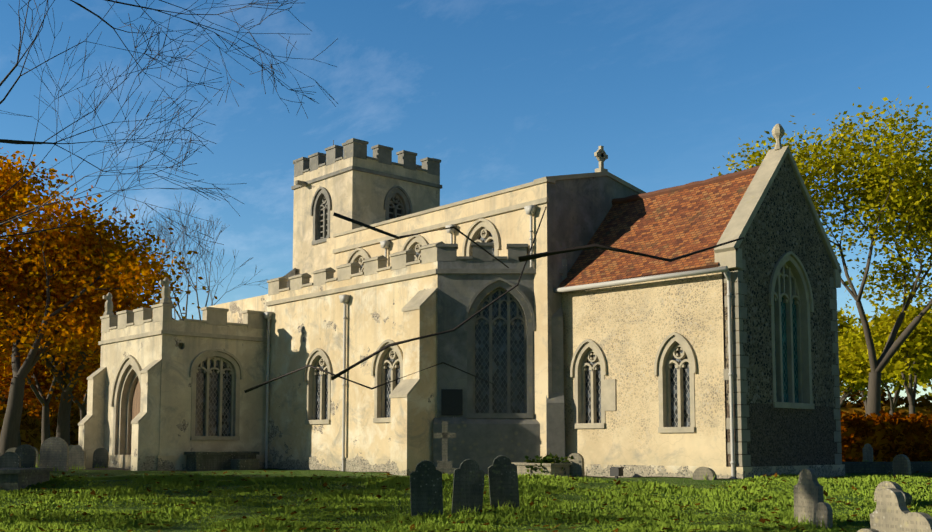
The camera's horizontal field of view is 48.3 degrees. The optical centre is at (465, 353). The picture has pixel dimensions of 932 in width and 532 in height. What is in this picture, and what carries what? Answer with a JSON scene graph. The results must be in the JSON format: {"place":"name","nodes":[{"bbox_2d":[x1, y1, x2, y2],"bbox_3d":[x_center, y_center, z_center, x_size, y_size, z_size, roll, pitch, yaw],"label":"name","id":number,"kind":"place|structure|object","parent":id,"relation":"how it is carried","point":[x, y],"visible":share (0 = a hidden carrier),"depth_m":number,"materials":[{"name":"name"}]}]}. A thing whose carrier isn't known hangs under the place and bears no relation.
{"place":"outdoors","nodes":[
{"label":"outdoors","id":0,"kind":"place"},
{"bbox_2d":[68,468,129,469],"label":"path","id":1,"kind":"structure","parent":0,"point":[103,469],"depth_m":34.87,"materials":[{"name":"grey stone"}]},
{"bbox_2d":[293,157,439,282],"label":"tower","id":2,"kind":"structure","parent":0,"point":[359,196],"depth_m":39.41,"materials":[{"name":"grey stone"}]},
{"bbox_2d":[0,454,931,531],"bbox_3d":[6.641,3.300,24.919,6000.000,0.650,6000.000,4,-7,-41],"label":"ground","id":3,"kind":"structure","parent":0,"point":[688,482],"depth_m":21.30,"materials":[{"name":"green plant"}]},
{"bbox_2d":[0,301,159,425],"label":"orange leaves","id":4,"kind":"object","parent":3,"relation":"on","point":[42,376],"visible":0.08,"depth_m":61.39,"materials":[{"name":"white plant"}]},
{"bbox_2d":[78,277,266,425],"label":"porch trim","id":5,"kind":"structure","parent":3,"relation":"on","point":[162,311],"depth_m":35.54,"materials":[{"name":"beige stone"}]},
{"bbox_2d":[100,320,266,455],"bbox_3d":[-10.063,1.860,37.140,4.190,5.450,5.000,4,-7,-41],"label":"porch","id":6,"kind":"object","parent":3,"relation":"on","point":[177,354],"visible":0.54,"depth_m":35.37,"materials":[{"name":"stone"}]},
{"bbox_2d":[78,362,160,470],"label":"porch buttresses","id":7,"kind":"structure","parent":6,"relation":"attached to","point":[145,443],"depth_m":33.83,"materials":[{"name":"beige stone"}]},
{"bbox_2d":[184,451,259,470],"bbox_3d":[-7.885,3.649,34.361,2.360,0.800,1.600,4,-7,-41],"label":"bench","id":8,"kind":"object","parent":3,"relation":"on","point":[220,461],"visible":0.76,"depth_m":34.07,"materials":[{"name":"grey stone"}]},
{"bbox_2d":[284,138,441,287],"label":"battlements","id":9,"kind":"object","parent":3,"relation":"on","point":[353,147],"depth_m":39.75,"materials":[{"name":"beige stone"}]},
{"bbox_2d":[321,198,400,236],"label":"louvres","id":10,"kind":"object","parent":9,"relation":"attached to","point":[391,210],"depth_m":39.77,"materials":[{"name":"grey wood"}]},
{"bbox_2d":[0,0,743,392],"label":"branches","id":11,"kind":"object","parent":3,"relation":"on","point":[164,140],"visible":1,"depth_m":5.55,"materials":[{"name":"brown wood"}]},
{"bbox_2d":[208,259,566,458],"bbox_3d":[-3.343,1.057,34.849,3.260,6.650,16.240,4,-7,-41],"label":"aisle","id":12,"kind":"object","parent":3,"relation":"on","point":[301,330],"visible":0.35,"depth_m":32.61,"materials":[{"name":"stone"}]},
{"bbox_2d":[390,292,435,475],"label":"buttress","id":13,"kind":"structure","parent":12,"relation":"attached to","point":[413,414],"depth_m":29.27,"materials":[{"name":"beige stone"}]},
{"bbox_2d":[0,444,931,517],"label":"dark gravestones","id":14,"kind":"object","parent":3,"relation":"on","point":[426,493],"visible":0.62,"depth_m":19.48,"materials":[{"name":"grey stone"}]},
{"bbox_2d":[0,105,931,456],"bbox_3d":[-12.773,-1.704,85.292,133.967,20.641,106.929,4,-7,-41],"label":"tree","id":15,"kind":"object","parent":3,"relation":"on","point":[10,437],"depth_m":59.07,"materials":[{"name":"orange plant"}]},
{"bbox_2d":[0,147,216,405],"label":"autumn leaves","id":16,"kind":"object","parent":15,"relation":"attached to","point":[90,259],"visible":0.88,"depth_m":47.58,"materials":[{"name":"orange plant"}]},
{"bbox_2d":[710,86,931,402],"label":"yellow-green leaves","id":17,"kind":"object","parent":15,"relation":"attached to","point":[854,363],"visible":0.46,"depth_m":59.54,"materials":[{"name":"yellow plant"}]},
{"bbox_2d":[840,375,905,398],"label":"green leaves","id":18,"kind":"object","parent":15,"relation":"attached to","point":[882,387],"depth_m":100.32,"materials":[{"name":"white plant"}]},
{"bbox_2d":[0,388,931,453],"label":"hedge","id":19,"kind":"object","parent":3,"relation":"on","point":[30,429],"visible":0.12,"depth_m":89.31,"materials":[{"name":"orange plant"}]},
{"bbox_2d":[0,470,931,531],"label":"fallen leaves","id":20,"kind":"object","parent":3,"relation":"on","point":[531,503],"visible":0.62,"depth_m":19.77,"materials":[{"name":"orange plant"}]},
{"bbox_2d":[5,421,931,531],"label":"gravestones","id":21,"kind":"object","parent":3,"relation":"on","point":[891,513],"visible":0.81,"depth_m":20.64,"materials":[{"name":"grey stone"}]},
{"bbox_2d":[22,460,919,528],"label":"tufts","id":22,"kind":"object","parent":3,"relation":"on","point":[794,520],"visible":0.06,"depth_m":18.79,"materials":[{"name":"green plant"}]},
{"bbox_2d":[108,455,844,478],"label":"plinths","id":23,"kind":"object","parent":3,"relation":"on","point":[172,462],"visible":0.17,"depth_m":30.87,"materials":[{"name":"beige stone"}]},
{"bbox_2d":[108,467,848,478],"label":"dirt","id":24,"kind":"structure","parent":3,"relation":"on","point":[346,471],"depth_m":28.19,"materials":[{"name":"brown soil"}]},
{"bbox_2d":[326,176,638,458],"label":"nave","id":25,"kind":"structure","parent":3,"relation":"on","point":[576,211],"depth_m":30.40,"materials":[{"name":"stone"}]},
{"bbox_2d":[263,205,734,478],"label":"pipes","id":26,"kind":"object","parent":3,"relation":"on","point":[530,210],"visible":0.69,"depth_m":28.89,"materials":[{"name":"metal"}]},
{"bbox_2d":[524,452,573,473],"bbox_3d":[2.120,2.865,27.043,1.070,0.586,1.127,4,-7,-41],"label":"ivy","id":27,"kind":"object","parent":3,"relation":"on","point":[547,458],"visible":0.56,"depth_m":26.85,"materials":[{"name":"green plant"}]},
{"bbox_2d":[610,467,623,478],"bbox_3d":[3.768,3.023,25.940,0.200,0.380,0.320,4,-7,-41],"label":"floodlight","id":28,"kind":"object","parent":3,"relation":"on","point":[616,472],"visible":0.88,"depth_m":25.87,"materials":[{"name":"black metal"}]},
{"bbox_2d":[562,155,840,466],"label":"chancel walls","id":29,"kind":"structure","parent":3,"relation":"on","point":[628,329],"depth_m":27.09,"materials":[{"name":"stone"}]},
{"bbox_2d":[558,166,759,287],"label":"tiled roof","id":30,"kind":"structure","parent":29,"relation":"on","point":[672,222],"depth_m":28.60,"materials":[{"name":"red tile"}]},
{"bbox_2d":[723,259,841,465],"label":"quoins","id":31,"kind":"object","parent":29,"relation":"attached to","point":[740,373],"visible":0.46,"depth_m":25.34,"materials":[{"name":"stone"}]},
{"bbox_2d":[774,297,798,402],"bbox_3d":[8.219,-0.566,27.026,1.600,3.720,0.001,4,-7,-41],"label":"glass","id":32,"kind":"object","parent":29,"relation":"attached to","point":[784,353],"depth_m":27.15,"materials":[{"name":"grey glass"}]},
{"bbox_2d":[840,409,931,461],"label":"hedge","id":33,"kind":"object","parent":3,"relation":"on","point":[889,438],"visible":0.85,"depth_m":50.36,"materials":[{"name":"orange plant"}]},
{"bbox_2d":[0,0,931,406],"label":"sky","id":34,"kind":"structure","parent":0,"point":[506,94],"materials":[{"name":"blue"}]},
{"bbox_2d":[111,123,841,473],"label":"stone trim","id":35,"kind":"structure","parent":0,"point":[783,284],"depth_m":29.49,"materials":[{"name":"beige stone"}]},
{"bbox_2d":[130,379,140,454],"bbox_3d":[-11.227,2.503,35.913,0.100,3.955,1.900,4,-7,-41],"label":"door","id":36,"kind":"structure","parent":35,"relation":"attached to","point":[135,409],"depth_m":36.25,"materials":[{"name":"brown wood"}]},
{"bbox_2d":[195,231,689,435],"bbox_3d":[-0.711,-0.613,32.512,17.285,6.330,3.922,-3,-6,29],"label":"glass","id":37,"kind":"object","parent":35,"relation":"on","point":[499,364],"depth_m":29.90,"materials":[{"name":"grey glass"}]}
]}

